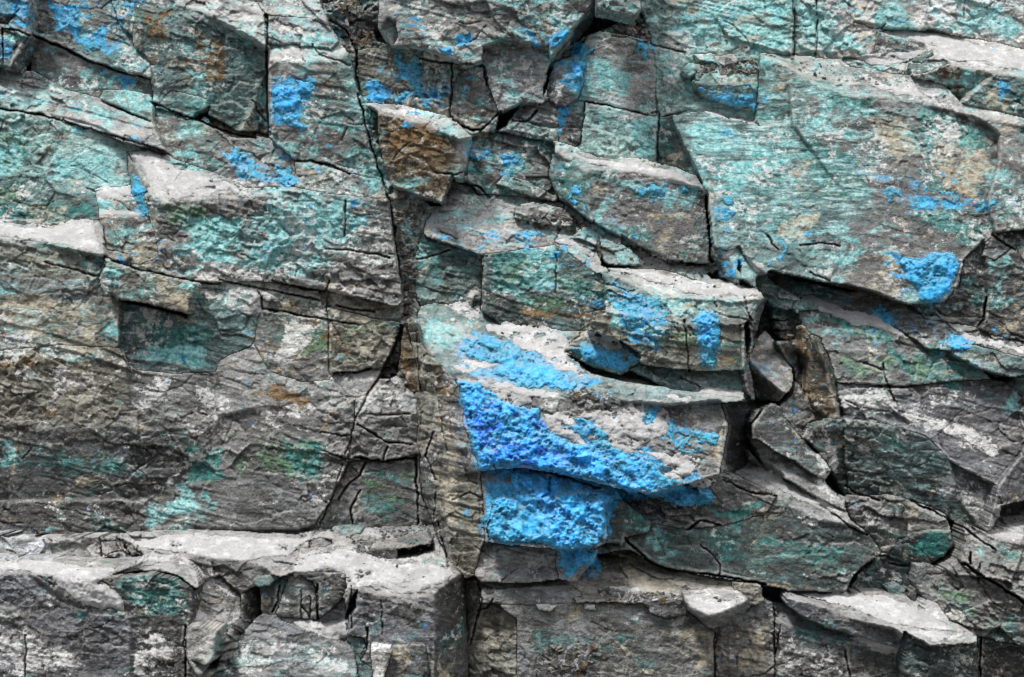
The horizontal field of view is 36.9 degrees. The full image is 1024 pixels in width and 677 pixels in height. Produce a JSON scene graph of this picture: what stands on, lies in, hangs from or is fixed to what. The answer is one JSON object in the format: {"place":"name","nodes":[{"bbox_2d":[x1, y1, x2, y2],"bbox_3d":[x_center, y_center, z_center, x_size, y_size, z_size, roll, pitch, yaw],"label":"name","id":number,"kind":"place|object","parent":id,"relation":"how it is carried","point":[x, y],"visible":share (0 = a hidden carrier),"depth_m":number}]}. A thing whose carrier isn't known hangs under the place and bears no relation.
{"place":"outdoors","nodes":[
{"label":"outdoors","id":0,"kind":"place"},
{"bbox_2d":[26,15,1023,663],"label":"rock face","id":1,"kind":"object","parent":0,"point":[598,25],"depth_m":12.13},
{"bbox_2d":[0,68,169,153],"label":"flat rock","id":2,"kind":"object","parent":1,"relation":"attached to","point":[33,92],"visible":0.97,"depth_m":12.71},
{"bbox_2d":[0,0,39,73],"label":"rock block","id":3,"kind":"object","parent":2,"relation":"on","point":[19,40],"visible":0.98,"depth_m":12.77},
{"bbox_2d":[100,89,156,121],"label":"flat rock","id":4,"kind":"object","parent":2,"relation":"on","point":[139,104],"visible":0.96,"depth_m":12.84},
{"bbox_2d":[31,38,152,97],"bbox_3d":[-3.568,-2.298,13.244,1.095,0.611,0.649,0,0,0],"label":"flat rock","id":5,"kind":"object","parent":4,"relation":"on","point":[67,69],"visible":0.96,"depth_m":12.98},
{"bbox_2d":[38,0,151,78],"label":"rock block","id":6,"kind":"object","parent":5,"relation":"on","point":[94,31],"visible":0.98,"depth_m":12.99},
{"bbox_2d":[0,552,202,676],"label":"rock block","id":7,"kind":"object","parent":1,"relation":"on","point":[49,627],"visible":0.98,"depth_m":11.08},
{"bbox_2d":[0,552,174,610],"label":"powder patch","id":8,"kind":"object","parent":7,"relation":"on","point":[82,585],"visible":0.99,"depth_m":11.09},
{"bbox_2d":[199,576,241,627],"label":"rock block","id":9,"kind":"object","parent":1,"relation":"on","point":[217,604],"visible":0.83,"depth_m":11.38},
{"bbox_2d":[0,523,448,593],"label":"rock block","id":10,"kind":"object","parent":1,"relation":"on","point":[239,576],"visible":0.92,"depth_m":11.62},
{"bbox_2d":[0,344,354,534],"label":"rock block","id":11,"kind":"object","parent":10,"relation":"on","point":[101,439],"visible":0.99,"depth_m":11.97},
{"bbox_2d":[0,220,122,350],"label":"rock block","id":12,"kind":"object","parent":11,"relation":"on","point":[53,294],"visible":0.96,"depth_m":12.09},
{"bbox_2d":[0,219,99,251],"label":"powder patch","id":13,"kind":"object","parent":12,"relation":"on","point":[70,234],"visible":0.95,"depth_m":12.22},
{"bbox_2d":[0,109,166,225],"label":"rock block","id":14,"kind":"object","parent":12,"relation":"on","point":[53,171],"visible":0.98,"depth_m":12.60},
{"bbox_2d":[119,281,263,373],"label":"rock block","id":15,"kind":"object","parent":11,"relation":"on","point":[214,329],"visible":0.98,"depth_m":12.18},
{"bbox_2d":[99,258,202,313],"bbox_3d":[-2.841,-0.412,12.171,0.779,0.443,0.552,0,0,0],"label":"flat rock","id":16,"kind":"object","parent":15,"relation":"on","point":[124,281],"visible":0.99,"depth_m":11.92},
{"bbox_2d":[95,185,157,264],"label":"rock block","id":17,"kind":"object","parent":16,"relation":"on","point":[134,236],"visible":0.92,"depth_m":12.27},
{"bbox_2d":[253,308,332,381],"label":"rock block","id":18,"kind":"object","parent":11,"relation":"on","point":[291,345],"visible":0.98,"depth_m":12.18},
{"bbox_2d":[262,282,327,320],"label":"rock block","id":19,"kind":"object","parent":18,"relation":"on","point":[305,301],"visible":0.96,"depth_m":12.24},
{"bbox_2d":[123,532,307,561],"bbox_3d":[-2.268,1.574,11.675,1.456,0.174,0.560,0,0,0],"label":"powder patch","id":20,"kind":"object","parent":10,"relation":"on","point":[215,546],"visible":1,"depth_m":11.61},
{"bbox_2d":[315,454,433,528],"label":"rock block","id":21,"kind":"object","parent":10,"relation":"on","point":[372,494],"visible":0.98,"depth_m":11.96},
{"bbox_2d":[348,375,419,461],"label":"rock block","id":22,"kind":"object","parent":21,"relation":"on","point":[385,426],"visible":0.98,"depth_m":11.97},
{"bbox_2d":[332,367,383,397],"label":"flat rock","id":23,"kind":"object","parent":22,"relation":"on","point":[358,384],"visible":0.91,"depth_m":12.19},
{"bbox_2d":[327,307,400,375],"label":"rock block","id":24,"kind":"object","parent":23,"relation":"on","point":[358,342],"visible":0.99,"depth_m":12.19},
{"bbox_2d":[327,291,403,321],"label":"rock block","id":25,"kind":"object","parent":24,"relation":"on","point":[372,309],"visible":0.95,"depth_m":12.25},
{"bbox_2d":[128,149,402,305],"bbox_3d":[-2.006,-0.907,12.537,2.286,1.300,0.896,0,0,0],"label":"rock block","id":26,"kind":"object","parent":25,"relation":"on","point":[338,244],"visible":0.99,"depth_m":12.19},
{"bbox_2d":[133,150,237,200],"bbox_3d":[-2.665,-1.311,12.458,0.937,0.471,0.537,0,0,0],"label":"powder patch","id":27,"kind":"object","parent":26,"relation":"on","point":[161,180],"visible":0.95,"depth_m":12.35},
{"bbox_2d":[155,104,296,187],"bbox_3d":[-2.396,-1.610,12.927,1.538,0.789,0.778,0,0,18],"label":"flat rock","id":28,"kind":"object","parent":26,"relation":"on","point":[256,162],"visible":0.92,"depth_m":12.70},
{"bbox_2d":[111,0,269,137],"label":"rock block","id":29,"kind":"object","parent":28,"relation":"on","point":[191,47],"visible":0.98,"depth_m":12.89},
{"bbox_2d":[368,109,436,378],"bbox_3d":[-0.901,-0.794,12.749,0.573,2.245,0.810,0,0,0],"label":"crevice","id":30,"kind":"object","parent":22,"relation":"on","point":[399,200],"visible":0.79,"depth_m":12.56},
{"bbox_2d":[211,613,358,676],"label":"rock block","id":31,"kind":"object","parent":1,"relation":"on","point":[272,645],"visible":0.96,"depth_m":11.16},
{"bbox_2d":[199,661,227,676],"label":"loose stone","id":32,"kind":"object","parent":31,"relation":"on","point":[211,669],"visible":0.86,"depth_m":11.12},
{"bbox_2d":[184,618,227,676],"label":"loose stone","id":33,"kind":"object","parent":32,"relation":"on","point":[205,639],"visible":0.98,"depth_m":10.92},
{"bbox_2d":[282,598,350,640],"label":"flat rock","id":34,"kind":"object","parent":31,"relation":"on","point":[338,611],"visible":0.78,"depth_m":11.36},
{"bbox_2d":[276,574,318,619],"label":"rock block","id":35,"kind":"object","parent":34,"relation":"on","point":[299,598],"visible":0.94,"depth_m":11.32},
{"bbox_2d":[300,571,346,617],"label":"rock block","id":36,"kind":"object","parent":34,"relation":"on","point":[331,586],"visible":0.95,"depth_m":11.27},
{"bbox_2d":[295,161,387,198],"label":"rock block","id":37,"kind":"object","parent":1,"relation":"attached to","point":[313,176],"visible":0.88,"depth_m":12.54},
{"bbox_2d":[268,43,379,178],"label":"rock block","id":38,"kind":"object","parent":37,"relation":"on","point":[318,111],"visible":1,"depth_m":12.64},
{"bbox_2d":[266,15,340,49],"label":"flat rock","id":39,"kind":"object","parent":38,"relation":"on","point":[302,32],"visible":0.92,"depth_m":12.78},
{"bbox_2d":[256,0,328,25],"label":"flat rock","id":40,"kind":"object","parent":39,"relation":"on","point":[312,9],"visible":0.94,"depth_m":12.89},
{"bbox_2d":[320,0,381,86],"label":"crevice","id":41,"kind":"object","parent":1,"relation":"attached to","point":[339,27],"visible":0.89,"depth_m":12.99},
{"bbox_2d":[296,543,467,676],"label":"rock block","id":42,"kind":"object","parent":1,"relation":"on","point":[432,618],"visible":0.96,"depth_m":11.11},
{"bbox_2d":[292,547,453,593],"bbox_3d":[-1.017,1.710,11.384,1.233,0.294,0.478,0,0,11],"label":"powder patch","id":43,"kind":"object","parent":42,"relation":"on","point":[350,562],"visible":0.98,"depth_m":11.29},
{"bbox_2d":[351,527,432,558],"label":"flat rock","id":44,"kind":"object","parent":42,"relation":"on","point":[390,548],"visible":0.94,"depth_m":11.54},
{"bbox_2d":[384,644,428,676],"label":"rock block","id":45,"kind":"object","parent":1,"relation":"on","point":[407,660],"visible":0.91,"depth_m":10.99},
{"bbox_2d":[358,43,461,117],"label":"rock block","id":46,"kind":"object","parent":1,"relation":"on","point":[415,78],"visible":0.94,"depth_m":12.79},
{"bbox_2d":[365,102,471,204],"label":"rock block","id":47,"kind":"object","parent":1,"relation":"on","point":[423,158],"visible":0.99,"depth_m":12.36},
{"bbox_2d":[404,320,484,577],"bbox_3d":[-0.556,0.812,11.802,0.408,1.911,1.311,0,0,-40],"label":"rock block","id":48,"kind":"object","parent":1,"relation":"on","point":[451,483],"visible":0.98,"depth_m":11.49},
{"bbox_2d":[395,204,425,325],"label":"rock crumbs","id":49,"kind":"object","parent":48,"relation":"on","point":[404,251],"visible":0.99,"depth_m":12.49},
{"bbox_2d":[464,575,516,676],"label":"rock block","id":50,"kind":"object","parent":1,"relation":"on","point":[492,638],"visible":0.92,"depth_m":11.45},
{"bbox_2d":[475,542,558,582],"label":"rock block","id":51,"kind":"object","parent":1,"relation":"attached to","point":[500,563],"visible":0.92,"depth_m":11.30},
{"bbox_2d":[424,180,620,273],"bbox_3d":[0.111,-0.938,12.721,1.675,0.857,0.972,0,0,16],"label":"rock block","id":52,"kind":"object","parent":1,"relation":"on","point":[503,230],"visible":0.94,"depth_m":12.49},
{"bbox_2d":[464,132,554,197],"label":"rock block","id":53,"kind":"object","parent":52,"relation":"on","point":[494,158],"visible":0.95,"depth_m":12.75},
{"bbox_2d":[451,64,498,137],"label":"rock block","id":54,"kind":"object","parent":53,"relation":"on","point":[474,112],"visible":0.97,"depth_m":12.71},
{"bbox_2d":[495,100,558,141],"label":"rock block","id":55,"kind":"object","parent":53,"relation":"on","point":[535,121],"visible":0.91,"depth_m":12.74},
{"bbox_2d":[482,43,550,116],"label":"rock block","id":56,"kind":"object","parent":55,"relation":"on","point":[517,76],"visible":0.98,"depth_m":12.70},
{"bbox_2d":[378,0,594,80],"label":"rock block","id":57,"kind":"object","parent":56,"relation":"on","point":[468,31],"visible":0.98,"depth_m":12.61},
{"bbox_2d":[481,468,621,551],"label":"rock block","id":58,"kind":"object","parent":1,"relation":"attached to","point":[526,507],"visible":0.99,"depth_m":11.15},
{"bbox_2d":[556,100,584,146],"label":"rock block","id":59,"kind":"object","parent":1,"relation":"on","point":[570,118],"visible":0.94,"depth_m":12.77},
{"bbox_2d":[547,56,584,106],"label":"loose stone","id":60,"kind":"object","parent":59,"relation":"on","point":[565,82],"visible":0.98,"depth_m":12.69},
{"bbox_2d":[565,330,639,374],"bbox_3d":[0.702,0.108,12.088,0.584,0.349,0.622,0,0,0],"label":"flat rock","id":61,"kind":"object","parent":1,"relation":"on","point":[596,354],"visible":0.94,"depth_m":11.84},
{"bbox_2d":[480,550,735,602],"bbox_3d":[0.789,1.775,11.653,2.054,0.325,0.905,0,0,0],"label":"flat rock","id":62,"kind":"object","parent":1,"relation":"attached to","point":[629,569],"visible":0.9,"depth_m":11.42},
{"bbox_2d":[556,548,600,581],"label":"powder patch","id":63,"kind":"object","parent":62,"relation":"on","point":[573,565],"visible":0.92,"depth_m":11.22},
{"bbox_2d":[501,602,716,676],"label":"rock block","id":64,"kind":"object","parent":1,"relation":"on","point":[634,640],"visible":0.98,"depth_m":11.24},
{"bbox_2d":[480,583,581,605],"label":"flat rock","id":65,"kind":"object","parent":64,"relation":"on","point":[535,594],"visible":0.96,"depth_m":11.29},
{"bbox_2d":[532,642,597,676],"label":"rock crumbs","id":66,"kind":"object","parent":64,"relation":"on","point":[567,659],"visible":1,"depth_m":11.19},
{"bbox_2d":[616,246,717,280],"bbox_3d":[1.318,-0.603,12.576,0.980,0.319,0.544,0,0,10],"label":"flat rock","id":67,"kind":"object","parent":1,"relation":"on","point":[680,267],"visible":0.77,"depth_m":12.38},
{"bbox_2d":[549,141,709,263],"bbox_3d":[0.945,-1.113,12.604,1.283,1.019,0.742,0,0,0],"label":"rock block","id":68,"kind":"object","parent":67,"relation":"on","point":[654,214],"visible":0.98,"depth_m":12.32},
{"bbox_2d":[571,152,702,189],"bbox_3d":[0.988,-1.364,12.527,1.077,0.355,0.527,0,0,0],"label":"powder patch","id":69,"kind":"object","parent":68,"relation":"on","point":[668,175],"visible":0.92,"depth_m":12.38},
{"bbox_2d":[578,102,658,162],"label":"rock block","id":70,"kind":"object","parent":69,"relation":"on","point":[611,132],"visible":0.98,"depth_m":12.68},
{"bbox_2d":[570,31,656,116],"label":"rock block","id":71,"kind":"object","parent":70,"relation":"on","point":[619,70],"visible":0.96,"depth_m":12.77},
{"bbox_2d":[588,268,766,399],"bbox_3d":[1.275,-0.045,12.098,1.393,1.033,0.974,0,0,0],"label":"rock block","id":72,"kind":"object","parent":1,"relation":"on","point":[660,325],"visible":0.99,"depth_m":11.70},
{"bbox_2d":[611,268,754,297],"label":"powder patch","id":73,"kind":"object","parent":72,"relation":"on","point":[688,287],"visible":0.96,"depth_m":11.95},
{"bbox_2d":[709,246,759,286],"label":"flat rock","id":74,"kind":"object","parent":72,"relation":"on","point":[746,274],"visible":0.98,"depth_m":11.99},
{"bbox_2d":[681,588,750,628],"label":"loose stone","id":75,"kind":"object","parent":1,"relation":"on","point":[721,617],"visible":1,"depth_m":10.94},
{"bbox_2d":[640,0,794,119],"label":"rock block","id":76,"kind":"object","parent":1,"relation":"attached to","point":[681,32],"visible":0.92,"depth_m":12.79},
{"bbox_2d":[720,399,759,472],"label":"rock block","id":77,"kind":"object","parent":1,"relation":"attached to","point":[736,441],"visible":0.78,"depth_m":11.86},
{"bbox_2d":[629,362,748,399],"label":"rock block","id":78,"kind":"object","parent":77,"relation":"on","point":[685,380],"visible":0.88,"depth_m":11.84},
{"bbox_2d":[711,597,777,676],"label":"rock block","id":79,"kind":"object","parent":1,"relation":"on","point":[746,644],"visible":0.94,"depth_m":11.33},
{"bbox_2d":[747,331,792,400],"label":"flat rock","id":80,"kind":"object","parent":1,"relation":"on","point":[771,371],"visible":0.92,"depth_m":11.93},
{"bbox_2d":[773,341,801,387],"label":"flat rock","id":81,"kind":"object","parent":1,"relation":"on","point":[789,354],"visible":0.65,"depth_m":12.07},
{"bbox_2d":[773,330,796,343],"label":"flat rock","id":82,"kind":"object","parent":81,"relation":"on","point":[779,335],"visible":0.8,"depth_m":12.16},
{"bbox_2d":[769,317,799,329],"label":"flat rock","id":83,"kind":"object","parent":82,"relation":"on","point":[772,323],"visible":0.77,"depth_m":12.18},
{"bbox_2d":[767,307,796,319],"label":"flat rock","id":84,"kind":"object","parent":83,"relation":"on","point":[773,313],"visible":0.91,"depth_m":12.18},
{"bbox_2d":[756,274,817,312],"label":"flat rock","id":85,"kind":"object","parent":84,"relation":"on","point":[774,294],"visible":0.94,"depth_m":12.08},
{"bbox_2d":[773,601,896,676],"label":"rock block","id":86,"kind":"object","parent":1,"relation":"on","point":[806,647],"visible":0.92,"depth_m":11.22},
{"bbox_2d":[673,53,1023,306],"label":"rock block","id":87,"kind":"object","parent":1,"relation":"attached to","point":[865,185],"visible":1,"depth_m":12.20},
{"bbox_2d":[657,115,700,182],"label":"rock block","id":88,"kind":"object","parent":87,"relation":"on","point":[671,151],"visible":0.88,"depth_m":12.64},
{"bbox_2d":[691,62,758,112],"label":"rock block","id":89,"kind":"object","parent":87,"relation":"on","point":[737,91],"visible":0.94,"depth_m":12.60},
{"bbox_2d":[871,30,1023,117],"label":"rock block","id":90,"kind":"object","parent":87,"relation":"on","point":[986,85],"visible":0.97,"depth_m":12.46},
{"bbox_2d":[793,0,1023,58],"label":"rock block","id":91,"kind":"object","parent":90,"relation":"on","point":[832,29],"visible":0.98,"depth_m":12.88},
{"bbox_2d":[884,30,1023,70],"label":"powder patch","id":92,"kind":"object","parent":90,"relation":"on","point":[950,48],"visible":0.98,"depth_m":12.70},
{"bbox_2d":[779,586,976,648],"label":"rock block","id":93,"kind":"object","parent":1,"relation":"on","point":[842,619],"visible":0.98,"depth_m":11.12},
{"bbox_2d":[597,462,880,592],"bbox_3d":[1.685,1.417,11.773,2.123,0.923,0.921,0,0,0],"label":"rock block","id":94,"kind":"object","parent":93,"relation":"on","point":[787,542],"visible":0.94,"depth_m":11.40},
{"bbox_2d":[605,499,651,546],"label":"flat rock","id":95,"kind":"object","parent":94,"relation":"on","point":[626,520],"visible":0.9,"depth_m":11.31},
{"bbox_2d":[617,472,777,528],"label":"rock block","id":96,"kind":"object","parent":94,"relation":"on","point":[733,498],"visible":0.92,"depth_m":11.48},
{"bbox_2d":[416,303,743,503],"bbox_3d":[0.464,0.480,11.886,2.463,1.535,1.804,0,0,0],"label":"rock block","id":97,"kind":"object","parent":96,"relation":"on","point":[504,434],"visible":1,"depth_m":11.29},
{"bbox_2d":[414,234,482,310],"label":"rock block","id":98,"kind":"object","parent":97,"relation":"on","point":[448,274],"visible":0.96,"depth_m":12.49},
{"bbox_2d":[486,321,583,377],"bbox_3d":[0.268,0.083,12.005,1.096,0.442,0.468,0,0,41],"label":"powder patch","id":99,"kind":"object","parent":97,"relation":"on","point":[550,351],"visible":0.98,"depth_m":11.94},
{"bbox_2d":[481,245,604,330],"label":"rock block","id":100,"kind":"object","parent":97,"relation":"on","point":[535,287],"visible":1,"depth_m":12.18},
{"bbox_2d":[544,403,670,449],"bbox_3d":[0.706,0.647,11.331,0.944,0.360,0.290,0,0,0],"label":"powder patch","id":101,"kind":"object","parent":97,"relation":"on","point":[609,425],"visible":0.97,"depth_m":11.26},
{"bbox_2d":[744,437,845,510],"bbox_3d":[2.163,1.031,11.806,0.806,0.524,0.479,0,0,15],"label":"flat rock","id":102,"kind":"object","parent":94,"relation":"on","point":[765,457],"visible":0.96,"depth_m":11.63},
{"bbox_2d":[744,403,830,481],"bbox_3d":[2.102,0.794,11.834,0.602,0.590,0.593,0,0,0],"label":"flat rock","id":103,"kind":"object","parent":102,"relation":"on","point":[768,425],"visible":0.98,"depth_m":11.61},
{"bbox_2d":[802,592,954,630],"bbox_3d":[2.739,1.976,11.330,1.151,0.219,0.578,0,0,30],"label":"powder patch","id":104,"kind":"object","parent":93,"relation":"on","point":[885,608],"visible":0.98,"depth_m":11.18},
{"bbox_2d":[849,555,909,588],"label":"rock block","id":105,"kind":"object","parent":1,"relation":"on","point":[878,571],"visible":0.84,"depth_m":11.64},
{"bbox_2d":[844,494,949,554],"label":"rock block","id":106,"kind":"object","parent":105,"relation":"on","point":[872,516],"visible":0.96,"depth_m":11.62},
{"bbox_2d":[800,417,848,495],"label":"rock block","id":107,"kind":"object","parent":106,"relation":"on","point":[822,437],"visible":0.97,"depth_m":11.69},
{"bbox_2d":[777,382,822,435],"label":"rock block","id":108,"kind":"object","parent":107,"relation":"on","point":[799,412],"visible":0.88,"depth_m":11.91},
{"bbox_2d":[794,325,842,419],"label":"rock block","id":109,"kind":"object","parent":107,"relation":"on","point":[819,388],"visible":0.98,"depth_m":11.80},
{"bbox_2d":[767,272,1023,357],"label":"flat rock","id":110,"kind":"object","parent":1,"relation":"on","point":[915,325],"visible":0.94,"depth_m":12.12},
{"bbox_2d":[977,246,1023,342],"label":"rock block","id":111,"kind":"object","parent":110,"relation":"on","point":[1003,285],"visible":0.96,"depth_m":11.99},
{"bbox_2d":[909,241,985,327],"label":"rock block","id":112,"kind":"object","parent":111,"relation":"on","point":[963,303],"visible":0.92,"depth_m":12.09},
{"bbox_2d":[840,417,988,528],"bbox_3d":[3.113,1.037,11.930,1.210,0.871,0.704,0,0,0],"label":"rock block","id":113,"kind":"object","parent":1,"relation":"on","point":[882,458],"visible":0.98,"depth_m":11.70},
{"bbox_2d":[896,631,977,676],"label":"rock block","id":114,"kind":"object","parent":1,"relation":"on","point":[916,658],"visible":0.95,"depth_m":10.95},
{"bbox_2d":[943,344,1023,376],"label":"rock block","id":115,"kind":"object","parent":1,"relation":"attached to","point":[991,362],"visible":0.99,"depth_m":11.78},
{"bbox_2d":[977,637,1023,676],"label":"rock block","id":116,"kind":"object","parent":1,"relation":"on","point":[999,659],"visible":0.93,"depth_m":11.44},
{"bbox_2d":[908,554,1023,645],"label":"rock block","id":117,"kind":"object","parent":116,"relation":"on","point":[958,593],"visible":0.98,"depth_m":11.39},
{"bbox_2d":[888,529,953,563],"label":"rock block","id":118,"kind":"object","parent":117,"relation":"on","point":[929,546],"visible":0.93,"depth_m":11.57},
{"bbox_2d":[947,520,1023,601],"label":"rock block","id":119,"kind":"object","parent":117,"relation":"on","point":[990,556],"visible":0.98,"depth_m":11.39},
{"bbox_2d":[835,379,1023,530],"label":"rock block","id":120,"kind":"object","parent":119,"relation":"on","point":[975,427],"visible":0.94,"depth_m":11.79},
{"bbox_2d":[796,309,990,385],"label":"rock block","id":121,"kind":"object","parent":120,"relation":"on","point":[865,354],"visible":0.95,"depth_m":11.94},
{"bbox_2d":[801,295,907,338],"bbox_3d":[2.706,-0.168,12.186,0.823,0.359,0.307,0,0,9],"label":"powder patch","id":122,"kind":"object","parent":121,"relation":"on","point":[855,318],"visible":0.95,"depth_m":12.09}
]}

